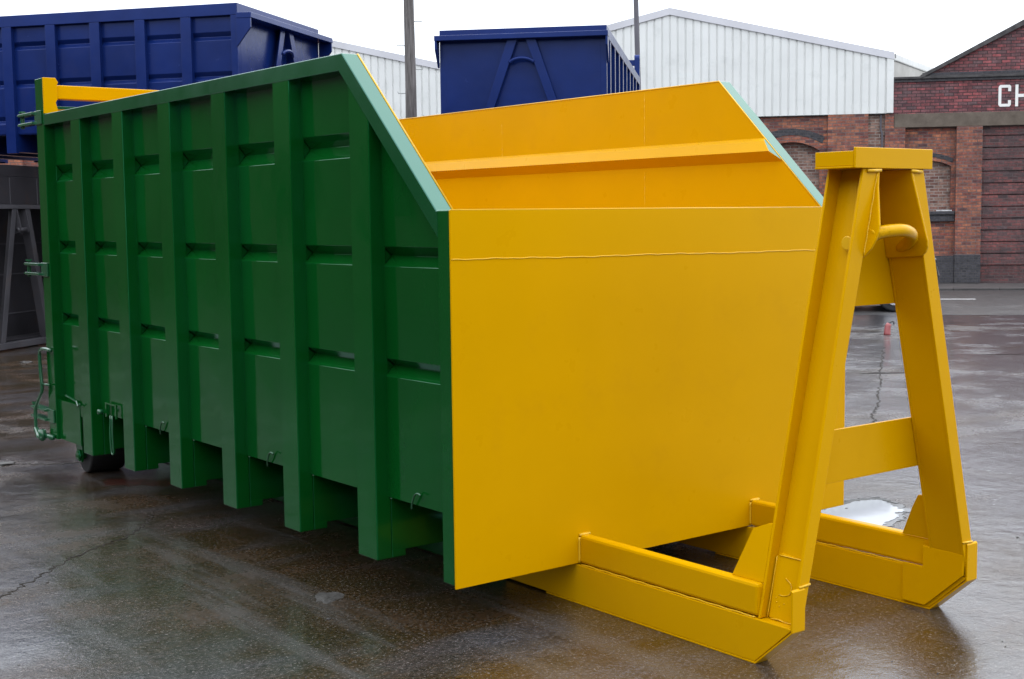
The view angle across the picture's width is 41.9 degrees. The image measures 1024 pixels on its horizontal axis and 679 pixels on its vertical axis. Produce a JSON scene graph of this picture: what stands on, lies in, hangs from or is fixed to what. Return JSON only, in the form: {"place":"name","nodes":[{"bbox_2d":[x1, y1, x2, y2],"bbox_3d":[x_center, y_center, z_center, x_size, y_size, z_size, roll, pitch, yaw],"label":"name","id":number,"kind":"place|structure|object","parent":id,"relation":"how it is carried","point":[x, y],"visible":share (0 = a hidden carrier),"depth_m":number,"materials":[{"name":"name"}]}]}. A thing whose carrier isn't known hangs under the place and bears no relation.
{"place":"outdoors","nodes":[
{"label":"outdoors","id":0,"kind":"place"},
{"bbox_2d":[3,8,932,196],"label":"warehouse","id":1,"kind":"structure","parent":0,"point":[806,98],"depth_m":30.42,"materials":[{"name":"white metal"}]},
{"bbox_2d":[0,315,1023,678],"bbox_3d":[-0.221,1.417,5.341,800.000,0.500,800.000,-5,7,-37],"label":"yard ground","id":2,"kind":"structure","parent":0,"point":[116,609],"depth_m":5.86,"materials":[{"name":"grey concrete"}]},
{"bbox_2d":[0,461,14,466],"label":"puddle","id":3,"kind":"object","parent":2,"relation":"on","point":[6,463],"visible":1,"depth_m":9.13,"materials":[{"name":"grey liquid"}]},
{"bbox_2d":[0,164,45,350],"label":"hooklift container","id":4,"kind":"object","parent":2,"relation":"on","point":[22,314],"visible":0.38,"depth_m":17.91,"materials":[{"name":"metal"}]},
{"bbox_2d":[11,462,79,464],"bbox_3d":[-3.951,0.887,8.863,2.268,0.002,0.198,-3,6,-22],"label":"ground crack","id":5,"kind":"object","parent":2,"relation":"on","point":[47,464],"visible":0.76,"depth_m":9.15,"materials":[{"name":"black concrete"}]},
{"bbox_2d":[0,514,153,597],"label":"ground crack","id":6,"kind":"object","parent":2,"relation":"on","point":[134,531],"visible":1,"depth_m":6.60,"materials":[{"name":"black concrete"}]},
{"bbox_2d":[103,479,170,486],"bbox_3d":[-2.318,0.905,8.448,0.615,0.001,0.262,-1,5,2],"label":"red stain","id":7,"kind":"object","parent":2,"relation":"on","point":[157,482],"visible":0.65,"depth_m":8.46,"materials":[{"name":"concrete"}]},
{"bbox_2d":[315,592,344,603],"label":"puddle","id":8,"kind":"object","parent":2,"relation":"on","point":[326,598],"visible":1,"depth_m":5.83,"materials":[{"name":"grey liquid"}]},
{"bbox_2d":[17,53,976,663],"bbox_3d":[-0.478,-0.322,7.415,2.461,2.589,6.293,-5,7,-37],"label":"hooklift container","id":9,"kind":"object","parent":2,"relation":"on","point":[585,351],"visible":1,"depth_m":5.98,"materials":[{"name":"yellow metal"}]},
{"bbox_2d":[57,106,75,110],"bbox_3d":[-2.220,-0.551,9.713,2.200,2.170,0.102,-5,7,-37],"label":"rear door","id":10,"kind":"structure","parent":9,"relation":"in","point":[59,108],"depth_m":8.96,"materials":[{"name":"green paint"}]},
{"bbox_2d":[823,497,910,526],"bbox_3d":[1.869,0.961,7.280,0.522,0.002,1.099,2,6,30],"label":"puddle margin","id":11,"kind":"object","parent":2,"relation":"on","point":[899,518],"visible":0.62,"depth_m":7.50,"materials":[{"name":"grey liquid"}]},
{"bbox_2d":[821,500,904,525],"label":"puddle","id":12,"kind":"object","parent":11,"relation":"on","point":[879,512],"visible":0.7,"depth_m":7.37,"materials":[{"name":"liquid"}]},
{"bbox_2d":[870,347,884,422],"bbox_3d":[3.543,0.419,12.968,0.300,0.002,7.207,1,6,19],"label":"ground crack","id":13,"kind":"object","parent":2,"relation":"on","point":[874,411],"visible":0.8,"depth_m":12.46,"materials":[{"name":"black concrete"}]},
{"bbox_2d":[861,372,904,373],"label":"shallow puddle","id":14,"kind":"object","parent":2,"relation":"on","point":[884,373],"visible":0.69,"depth_m":13.71,"materials":[{"name":"grey liquid"}]},
{"bbox_2d":[883,321,894,334],"bbox_3d":[5.088,-0.158,18.060,0.159,0.185,0.100,-5,7,-37],"label":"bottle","id":15,"kind":"object","parent":2,"relation":"on","point":[887,329],"visible":1,"depth_m":18.02,"materials":[{"name":"red plastic"}]},
{"bbox_2d":[939,288,1023,289],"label":"kerb","id":16,"kind":"structure","parent":2,"relation":"on","point":[981,288],"depth_m":27.91,"materials":[{"name":"concrete"}]},
{"bbox_2d":[982,354,1018,354],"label":"shallow puddle","id":17,"kind":"object","parent":2,"relation":"on","point":[1000,354],"visible":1,"depth_m":15.38,"materials":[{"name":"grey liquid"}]},
{"bbox_2d":[0,0,1023,67],"label":"sky","id":18,"kind":"structure","parent":0,"point":[930,33],"materials":[{"name":"white"}]},
{"bbox_2d":[853,290,1023,314],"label":"road","id":19,"kind":"structure","parent":0,"point":[982,302],"depth_m":23.71,"materials":[{"name":"grey asphalt"}]},
{"bbox_2d":[397,0,423,117],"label":"utility pole","id":20,"kind":"object","parent":19,"relation":"on","point":[410,74],"visible":0.48,"depth_m":23.68,"materials":[{"name":"metal"}]},
{"bbox_2d":[633,0,640,89],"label":"lamp post","id":21,"kind":"object","parent":19,"relation":"on","point":[636,27],"visible":0.04,"depth_m":26.73,"materials":[{"name":"grey metal"}]},
{"bbox_2d":[880,258,939,311],"bbox_3d":[5.146,-1.225,23.110,4.140,1.380,1.712,0,5,10],"label":"parked car","id":22,"kind":"object","parent":19,"relation":"on","point":[890,307],"visible":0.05,"depth_m":22.10,"materials":[{"name":"paint"}]},
{"bbox_2d":[939,283,1023,287],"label":"pavement","id":23,"kind":"structure","parent":0,"point":[981,285],"depth_m":29.11,"materials":[{"name":"concrete"}]},
{"bbox_2d":[884,19,1023,282],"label":"brick building","id":24,"kind":"structure","parent":23,"relation":"on","point":[961,115],"depth_m":29.84,"materials":[{"name":"brick"}]},
{"bbox_3d":[-4.239,-1.311,18.816,2.290,2.570,2.440,1,5,15],"label":"hooklift container","id":25,"kind":"object","parent":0,"visible":0},
{"bbox_2d":[0,3,332,163],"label":"hooklift container","id":26,"kind":"object","parent":25,"relation":"on","point":[157,48],"visible":0.62,"depth_m":17.57,"materials":[{"name":"blue metal"}]},
{"bbox_3d":[0.724,-1.694,22.504,2.425,2.540,7.090,0,5,9],"label":"hooklift container","id":27,"kind":"object","parent":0,"visible":0},
{"bbox_2d":[434,25,639,113],"bbox_3d":[0.717,-4.067,22.425,2.455,2.180,7.610,0,5,9],"label":"hooklift container","id":28,"kind":"object","parent":27,"relation":"on","point":[488,68],"visible":0.61,"depth_m":18.88,"materials":[{"name":"blue metal"}]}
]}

